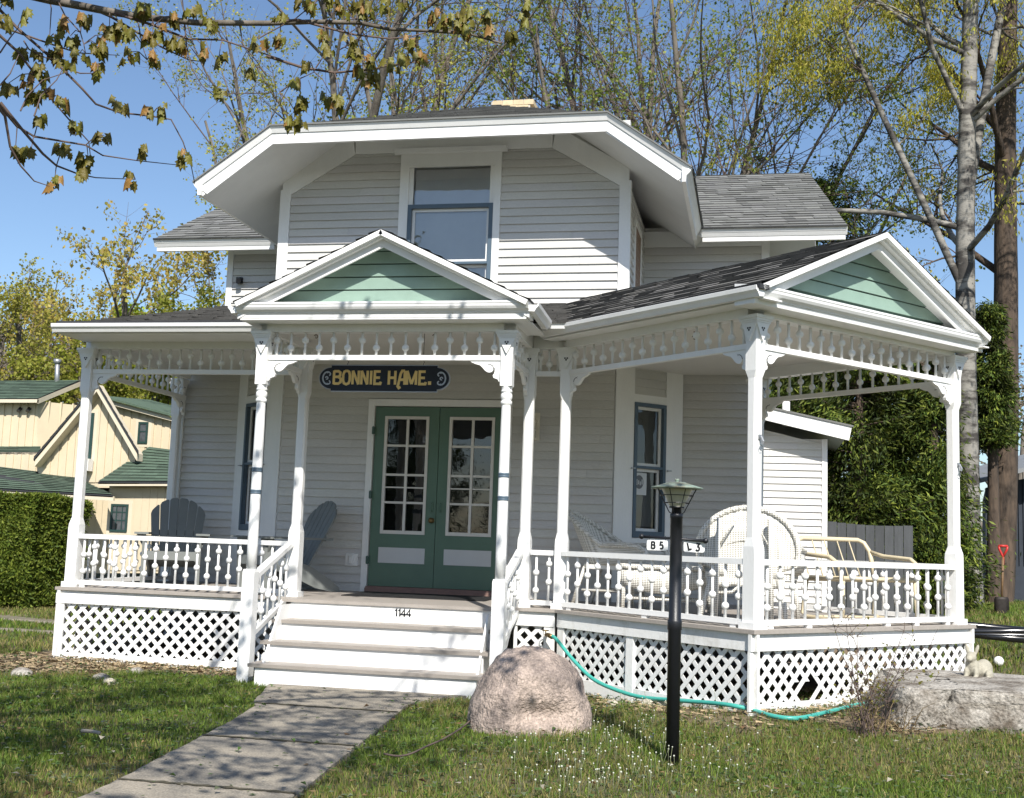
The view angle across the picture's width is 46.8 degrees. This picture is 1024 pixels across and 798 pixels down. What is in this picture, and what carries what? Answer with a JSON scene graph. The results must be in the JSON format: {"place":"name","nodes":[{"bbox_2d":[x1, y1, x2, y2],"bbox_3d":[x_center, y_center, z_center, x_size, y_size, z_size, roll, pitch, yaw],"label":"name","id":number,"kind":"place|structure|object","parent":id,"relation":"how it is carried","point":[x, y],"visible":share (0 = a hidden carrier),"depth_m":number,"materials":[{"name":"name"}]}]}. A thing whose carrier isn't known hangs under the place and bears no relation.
{"place":"outdoors","nodes":[
{"label":"outdoors","id":0,"kind":"place"},
{"bbox_2d":[0,604,161,654],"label":"lawn grass","id":1,"kind":"structure","parent":0,"point":[29,635],"depth_m":15.08,"materials":[{"name":"green plant"}]},
{"bbox_2d":[0,359,171,572],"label":"cream house","id":2,"kind":"structure","parent":0,"point":[127,470],"depth_m":28.66,"materials":[{"name":"beige wood"}]},
{"bbox_2d":[88,409,98,462],"bbox_3d":[-10.228,0.896,28.700,0.313,1.301,0.059,1,-7,12],"label":"window","id":3,"kind":"structure","parent":2,"relation":"in","point":[94,413],"depth_m":28.68,"materials":[{"name":"teal paint"}]},
{"bbox_2d":[106,500,132,534],"bbox_3d":[-8.992,2.723,27.081,0.611,0.814,0.059,1,-7,12],"label":"window","id":4,"kind":"structure","parent":2,"relation":"in","point":[119,515],"depth_m":27.07,"materials":[{"name":"teal paint"}]},
{"bbox_2d":[135,418,151,446],"bbox_3d":[-9.551,0.874,30.622,0.453,0.739,0.059,1,-7,12],"label":"window","id":5,"kind":"structure","parent":2,"relation":"in","point":[143,428],"depth_m":30.61,"materials":[{"name":"teal paint"}]},
{"bbox_2d":[78,683,466,797],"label":"path","id":6,"kind":"structure","parent":0,"point":[255,759],"depth_m":7.19,"materials":[{"name":"concrete"}]},
{"bbox_2d":[0,573,1023,797],"bbox_3d":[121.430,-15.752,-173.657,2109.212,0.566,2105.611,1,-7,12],"label":"ground","id":7,"kind":"structure","parent":0,"point":[733,681],"depth_m":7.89,"materials":[{"name":"green plant"}]},
{"bbox_2d":[11,667,32,676],"bbox_3d":[-4.295,2.417,10.367,0.208,0.132,0.156,1,-7,12],"label":"fieldstone","id":8,"kind":"object","parent":7,"relation":"on","point":[18,670],"visible":0.43,"depth_m":10.32,"materials":[{"name":"grey stone"}]},
{"bbox_2d":[0,252,82,404],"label":"distant tree","id":9,"kind":"object","parent":7,"relation":"on","point":[17,301],"visible":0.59,"depth_m":38.88,"materials":[{"name":"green plant"}]},
{"bbox_2d":[0,490,95,608],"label":"clipped hedge","id":10,"kind":"object","parent":7,"relation":"on","point":[34,526],"visible":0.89,"depth_m":18.86,"materials":[{"name":"green plant"}]},
{"bbox_2d":[0,261,104,403],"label":"distant tree","id":11,"kind":"object","parent":7,"relation":"on","point":[64,283],"visible":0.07,"depth_m":51.52,"materials":[{"name":"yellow plant"}]},
{"bbox_2d":[81,729,100,734],"bbox_3d":[-2.598,2.055,7.305,0.148,0.023,0.038,-1,-7,23],"label":"fallen stick","id":12,"kind":"object","parent":7,"relation":"on","point":[90,731],"visible":1,"depth_m":7.30,"materials":[{"name":"grey wood"}]},
{"bbox_2d":[3,297,179,404],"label":"distant tree","id":13,"kind":"object","parent":7,"relation":"on","point":[150,305],"depth_m":51.03,"materials":[{"name":"yellow plant"}]},
{"bbox_2d":[93,673,109,680],"bbox_3d":[-3.554,2.424,10.225,0.161,0.111,0.128,1,-7,12],"label":"fieldstone","id":14,"kind":"object","parent":7,"relation":"on","point":[100,675],"visible":0.34,"depth_m":10.19,"materials":[{"name":"grey stone"}]},
{"bbox_2d":[102,678,115,684],"bbox_3d":[-3.415,2.403,10.025,0.116,0.078,0.094,1,-7,12],"label":"fieldstone","id":15,"kind":"object","parent":7,"relation":"on","point":[111,679],"visible":0.56,"depth_m":10.00,"materials":[{"name":"grey stone"}]},
{"bbox_2d":[0,199,226,404],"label":"distant tree","id":16,"kind":"object","parent":7,"relation":"on","point":[129,253],"visible":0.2,"depth_m":42.44,"materials":[{"name":"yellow plant"}]},
{"bbox_2d":[38,295,189,403],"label":"bushy tree","id":17,"kind":"object","parent":7,"relation":"on","point":[130,306],"depth_m":49.34,"materials":[{"name":"yellow plant"}]},
{"bbox_2d":[6,282,225,573],"bbox_3d":[-11.519,0.970,36.499,6.527,8.819,8.514,8,-9,-42],"label":"bushy tree","id":18,"kind":"object","parent":7,"relation":"on","point":[113,387],"visible":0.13,"depth_m":36.60,"materials":[{"name":"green plant"}]},
{"bbox_2d":[130,667,143,673],"bbox_3d":[-3.445,2.511,10.861,0.138,0.092,0.106,1,-7,12],"label":"fieldstone","id":19,"kind":"object","parent":7,"relation":"on","point":[139,669],"visible":0.46,"depth_m":10.84,"materials":[{"name":"grey stone"}]},
{"bbox_2d":[0,0,530,194],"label":"maple tree","id":20,"kind":"object","parent":7,"relation":"on","point":[116,34],"visible":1,"depth_m":5.90,"materials":[{"name":"green plant"}]},
{"bbox_2d":[98,0,634,418],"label":"maple tree","id":21,"kind":"object","parent":7,"relation":"on","point":[445,62],"visible":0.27,"depth_m":27.77,"materials":[{"name":"grey plant"}]},
{"bbox_2d":[383,720,469,756],"bbox_3d":[-0.459,2.159,7.556,0.145,0.012,1.507,0,-7,18],"label":"fallen stick","id":22,"kind":"object","parent":7,"relation":"on","point":[449,735],"visible":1,"depth_m":7.21,"materials":[{"name":"brown plant"}]},
{"bbox_2d":[0,650,962,733],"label":"straw litter","id":23,"kind":"object","parent":7,"relation":"on","point":[9,663],"visible":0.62,"depth_m":10.80,"materials":[{"name":"beige plant"}]},
{"bbox_2d":[0,651,1023,797],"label":"lawn weeds","id":24,"kind":"object","parent":7,"relation":"on","point":[482,753],"visible":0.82,"depth_m":7.38,"materials":[{"name":"green plant"}]},
{"bbox_2d":[0,654,1023,795],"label":"fallen leaves","id":25,"kind":"object","parent":7,"relation":"on","point":[421,779],"visible":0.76,"depth_m":7.26,"materials":[{"name":"brown plant"}]},
{"bbox_2d":[51,99,991,715],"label":"cottage","id":26,"kind":"structure","parent":7,"relation":"on","point":[627,311],"depth_m":12.51,"materials":[{"name":"grey wood"}]},
{"bbox_2d":[134,498,210,584],"bbox_3d":[-3.837,1.602,13.453,0.810,0.979,1.000,3,-7,-12],"label":"deck chair","id":27,"kind":"object","parent":26,"relation":"on","point":[162,513],"visible":0.72,"depth_m":13.72,"materials":[{"name":"grey paint"}]},
{"bbox_2d":[238,402,266,529],"bbox_3d":[-3.036,0.790,13.944,0.125,1.505,0.628,8,-9,-39],"label":"window","id":28,"kind":"structure","parent":26,"relation":"in","point":[250,407],"depth_m":14.09,"materials":[{"name":"grey"}]},
{"bbox_2d":[230,501,339,591],"bbox_3d":[-2.399,1.562,12.714,1.000,0.979,0.810,7,-9,-36],"label":"deck chair","id":29,"kind":"object","parent":26,"relation":"on","point":[320,521],"visible":0.57,"depth_m":12.69,"materials":[{"name":"grey paint"}]},
{"bbox_2d":[319,334,449,392],"bbox_3d":[-1.176,-0.351,10.931,1.260,0.577,0.030,1,-7,12],"label":"name sign","id":30,"kind":"object","parent":26,"relation":"hanging from","point":[387,378],"visible":0.98,"depth_m":10.90,"materials":[{"name":"blue wood"}]},
{"bbox_2d":[366,407,440,587],"bbox_3d":[-1.213,1.076,13.115,0.769,1.990,0.111,1,-7,12],"label":"door","id":31,"kind":"structure","parent":26,"relation":"in","point":[403,558],"depth_m":13.09,"materials":[{"name":"green paint"}]},
{"bbox_2d":[341,591,491,600],"bbox_3d":[-0.929,2.047,12.274,1.500,0.010,1.000,1,-7,12],"label":"doormat","id":32,"kind":"object","parent":26,"relation":"on","point":[422,596],"visible":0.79,"depth_m":12.15,"materials":[{"name":"black rubber"}]},
{"bbox_2d":[406,168,492,278],"bbox_3d":[-0.704,-1.807,13.412,0.996,1.680,0.114,1,-7,12],"label":"window","id":33,"kind":"structure","parent":26,"relation":"in","point":[451,216],"depth_m":13.47,"materials":[{"name":"blue"}]},
{"bbox_2d":[433,407,500,590],"bbox_3d":[-0.453,1.085,12.967,0.769,1.990,0.092,1,-7,12],"label":"door","id":34,"kind":"structure","parent":26,"relation":"in","point":[465,561],"depth_m":12.95,"materials":[{"name":"green paint"}]},
{"bbox_2d":[534,413,539,439],"bbox_3d":[0.211,0.292,12.843,0.160,0.300,0.144,1,-7,12],"label":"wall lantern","id":35,"kind":"object","parent":26,"relation":"attached to","point":[536,426],"depth_m":12.87,"materials":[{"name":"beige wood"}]},
{"bbox_2d":[568,510,668,608],"bbox_3d":[1.014,1.596,11.875,0.989,0.953,0.736,-1,-8,26],"label":"wicker armchair","id":36,"kind":"object","parent":26,"relation":"on","point":[593,536],"visible":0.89,"depth_m":11.71,"materials":[{"name":"white wicker"}]},
{"bbox_2d":[632,217,641,286],"bbox_3d":[1.462,-1.397,13.856,0.030,1.300,0.770,1,-7,12],"label":"side window","id":37,"kind":"structure","parent":26,"relation":"in","point":[637,252],"depth_m":13.83,"materials":[{"name":"white paint"}]},
{"bbox_2d":[631,402,671,537],"bbox_3d":[1.478,0.786,12.981,0.570,1.470,0.173,6,-8,-33],"label":"window","id":38,"kind":"structure","parent":26,"relation":"in","point":[648,417],"depth_m":13.05,"materials":[{"name":"grey glass"}]},
{"bbox_2d":[616,563,710,614],"bbox_3d":[1.440,1.764,11.022,0.886,0.434,0.547,0,-7,18],"label":"wicker table","id":39,"kind":"object","parent":26,"relation":"on","point":[657,575],"visible":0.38,"depth_m":10.84,"materials":[{"name":"white wicker"}]},
{"bbox_2d":[695,505,806,619],"bbox_3d":[2.079,1.420,10.278,0.913,0.993,0.797,-1,-7,22],"label":"wicker chair","id":40,"kind":"object","parent":26,"relation":"on","point":[724,532],"visible":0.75,"depth_m":10.07,"materials":[{"name":"white wicker"}]},
{"bbox_2d":[799,536,919,618],"bbox_3d":[3.093,1.622,10.687,0.880,0.744,0.814,4,-7,-18],"label":"metal lounge frame","id":41,"kind":"object","parent":26,"relation":"on","point":[870,553],"visible":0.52,"depth_m":10.76,"materials":[{"name":"beige paint"}]},
{"bbox_2d":[467,645,591,736],"bbox_3d":[0.097,2.311,8.471,0.881,1.073,0.822,4,-7,-18],"label":"boulder","id":42,"kind":"object","parent":7,"relation":"on","point":[524,689],"visible":0.48,"depth_m":8.17,"materials":[{"name":"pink stone"}]},
{"bbox_2d":[606,700,617,706],"bbox_3d":[0.821,2.508,9.695,0.117,0.078,0.094,1,-7,12],"label":"fieldstone","id":43,"kind":"object","parent":7,"relation":"on","point":[608,701],"visible":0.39,"depth_m":9.67,"materials":[{"name":"beige stone"}]},
{"bbox_2d":[641,699,653,704],"bbox_3d":[1.120,2.490,9.647,0.141,0.090,0.111,1,-7,12],"label":"fieldstone","id":44,"kind":"object","parent":7,"relation":"on","point":[644,700],"visible":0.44,"depth_m":9.62,"materials":[{"name":"beige stone"}]},
{"bbox_2d":[656,701,666,705],"bbox_3d":[1.213,2.474,9.578,0.102,0.071,0.082,1,-7,12],"label":"fieldstone","id":45,"kind":"object","parent":7,"relation":"on","point":[664,703],"visible":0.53,"depth_m":9.55,"materials":[{"name":"grey stone"}]},
{"bbox_2d":[464,689,859,797],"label":"white wildflowers","id":46,"kind":"object","parent":7,"relation":"on","point":[597,768],"visible":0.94,"depth_m":6.71,"materials":[{"name":"beige plant"}]},
{"bbox_2d":[639,479,707,765],"bbox_3d":[0.997,1.407,7.293,0.334,1.829,0.332,6,-8,-27],"label":"lamp post","id":47,"kind":"object","parent":7,"relation":"on","point":[676,494],"visible":0.98,"depth_m":7.28,"materials":[{"name":"black metal"}]},
{"bbox_2d":[647,535,667,550],"bbox_3d":[0.907,0.897,7.376,0.130,0.094,0.008,1,-7,12],"label":"lot sign","id":48,"kind":"object","parent":47,"relation":"hanging from","point":[661,545],"visible":1,"depth_m":7.37,"materials":[{"name":"white"}]},
{"bbox_2d":[684,541,704,552],"bbox_3d":[1.129,0.905,7.330,0.129,0.089,0.008,1,-7,12],"label":"lot sign","id":49,"kind":"object","parent":47,"relation":"hanging from","point":[691,546],"visible":1,"depth_m":7.33,"materials":[{"name":"white"}]},
{"bbox_2d":[346,0,1023,293],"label":"maple tree","id":50,"kind":"object","parent":7,"relation":"on","point":[611,69],"visible":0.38,"depth_m":24.13,"materials":[{"name":"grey plant"}]},
{"bbox_2d":[546,633,863,720],"bbox_3d":[1.357,2.233,9.542,2.885,0.443,1.220,-1,-8,25],"label":"garden hose","id":51,"kind":"object","parent":7,"relation":"on","point":[638,696],"visible":0.91,"depth_m":9.26,"materials":[{"name":"teal plastic"}]},
{"bbox_2d":[731,696,746,702],"bbox_3d":[1.814,2.422,9.426,0.157,0.108,0.129,1,-7,12],"label":"fieldstone","id":52,"kind":"object","parent":7,"relation":"on","point":[734,698],"visible":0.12,"depth_m":9.39,"materials":[{"name":"grey stone"}]},
{"bbox_2d":[769,375,874,603],"bbox_3d":[4.938,1.425,20.856,3.860,5.318,4.624,1,-7,12],"label":"cedar tree","id":53,"kind":"object","parent":7,"relation":"on","point":[773,383],"visible":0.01,"depth_m":20.61,"materials":[{"name":"green plant"}]},
{"bbox_2d":[641,0,1023,606],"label":"birch tree","id":54,"kind":"object","parent":7,"relation":"on","point":[971,135],"visible":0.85,"depth_m":21.05,"materials":[{"name":"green plant"}]},
{"bbox_2d":[774,157,894,489],"bbox_3d":[6.460,-0.140,23.795,5.276,9.217,4.754,3,-7,-12],"label":"cedar tree","id":55,"kind":"object","parent":7,"relation":"on","point":[834,198],"visible":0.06,"depth_m":23.51,"materials":[{"name":"green plant"}]},
{"bbox_2d":[827,521,912,616],"bbox_3d":[5.082,2.661,17.481,1.612,1.767,0.068,1,-7,12],"label":"board fence","id":56,"kind":"object","parent":7,"relation":"on","point":[893,539],"visible":0.39,"depth_m":17.44,"materials":[{"name":"grey wood"}]},
{"bbox_2d":[826,605,937,737],"bbox_3d":[2.552,1.888,8.219,0.705,0.887,0.563,-5,-10,44],"label":"bare shrub","id":57,"kind":"object","parent":7,"relation":"on","point":[865,717],"visible":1,"depth_m":8.18,"materials":[{"name":"brown plant"}]},
{"bbox_2d":[834,699,935,734],"bbox_3d":[2.634,2.233,8.363,0.605,0.233,0.480,3,-7,-8],"label":"dry tuft","id":58,"kind":"object","parent":7,"relation":"on","point":[881,726],"visible":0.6,"depth_m":8.35,"materials":[{"name":"brown plant"}]},
{"bbox_2d":[770,363,1013,615],"bbox_3d":[5.774,1.095,19.556,4.322,6.072,4.367,1,-7,12],"label":"cedar tree","id":59,"kind":"object","parent":7,"relation":"on","point":[861,446],"visible":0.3,"depth_m":19.01,"materials":[{"name":"green plant"}]},
{"bbox_2d":[851,659,938,717],"bbox_3d":[2.886,2.297,8.771,0.802,0.719,0.577,1,-7,12],"label":"bush","id":60,"kind":"object","parent":7,"relation":"on","point":[920,682],"visible":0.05,"depth_m":8.83,"materials":[{"name":"brown plant"}]},
{"bbox_2d":[827,362,1020,614],"bbox_3d":[6.674,1.308,19.904,3.559,5.525,3.640,3,-7,-9],"label":"cedar tree","id":61,"kind":"object","parent":7,"relation":"on","point":[905,452],"visible":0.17,"depth_m":19.38,"materials":[{"name":"green plant"}]},
{"bbox_2d":[832,0,1023,602],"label":"tall tree","id":62,"kind":"object","parent":7,"relation":"on","point":[1000,120],"visible":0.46,"depth_m":22.77,"materials":[{"name":"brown plant"}]},
{"bbox_2d":[862,668,1023,734],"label":"stone slab","id":63,"kind":"structure","parent":7,"relation":"on","point":[969,703],"depth_m":8.44,"materials":[{"name":"grey stone"}]},
{"bbox_2d":[964,644,993,677],"bbox_3d":[3.684,2.074,9.325,0.207,0.275,0.273,-3,-8,33],"label":"stone rabbit","id":64,"kind":"object","parent":63,"relation":"on","point":[974,667],"visible":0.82,"depth_m":9.27},
{"bbox_2d":[887,361,999,614],"bbox_3d":[6.737,1.448,19.181,2.200,4.763,1.985,1,-7,12],"label":"cedar tree","id":65,"kind":"object","parent":7,"relation":"on","point":[938,413],"visible":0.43,"depth_m":18.88,"materials":[{"name":"green plant"}]},
{"bbox_2d":[939,345,1023,531],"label":"distant tree","id":66,"kind":"object","parent":7,"relation":"on","point":[1022,437],"visible":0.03,"depth_m":56.82,"materials":[{"name":"green plant"}]},
{"bbox_2d":[993,656,1003,665],"bbox_3d":[5.025,2.709,12.211,0.104,0.104,0.104,1,-7,12],"label":"white ball","id":67,"kind":"object","parent":7,"relation":"on","point":[999,660],"visible":0.9,"depth_m":12.18,"materials":[{"name":"white plastic"}]},
{"bbox_2d":[976,296,1023,602],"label":"cedar tree","id":68,"kind":"object","parent":7,"relation":"on","point":[998,427],"visible":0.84,"depth_m":21.16,"materials":[{"name":"green plant"}]},
{"bbox_2d":[979,454,1023,601],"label":"dark house","id":69,"kind":"structure","parent":7,"relation":"on","point":[1019,580],"depth_m":23.34,"materials":[{"name":"grey"}]},
{"bbox_2d":[994,545,1008,613],"bbox_3d":[7.383,2.752,17.837,0.230,1.101,0.113,1,-7,12],"label":"shovel","id":70,"kind":"object","parent":7,"relation":"on","point":[1001,603],"visible":0.88,"depth_m":17.77,"materials":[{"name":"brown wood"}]},
{"bbox_2d":[0,0,1023,542],"label":"sky","id":71,"kind":"structure","parent":0,"point":[29,219],"materials":[{"name":"blue"}]},
{"bbox_2d":[883,599,1023,674],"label":"lawn grass","id":72,"kind":"structure","parent":0,"point":[1016,607],"depth_m":14.41,"materials":[{"name":"green plant"}]},
{"bbox_2d":[968,622,1023,642],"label":"black tubing","id":73,"kind":"object","parent":72,"relation":"on","point":[1006,633],"visible":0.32,"depth_m":12.46,"materials":[{"name":"black plastic"}]}
]}

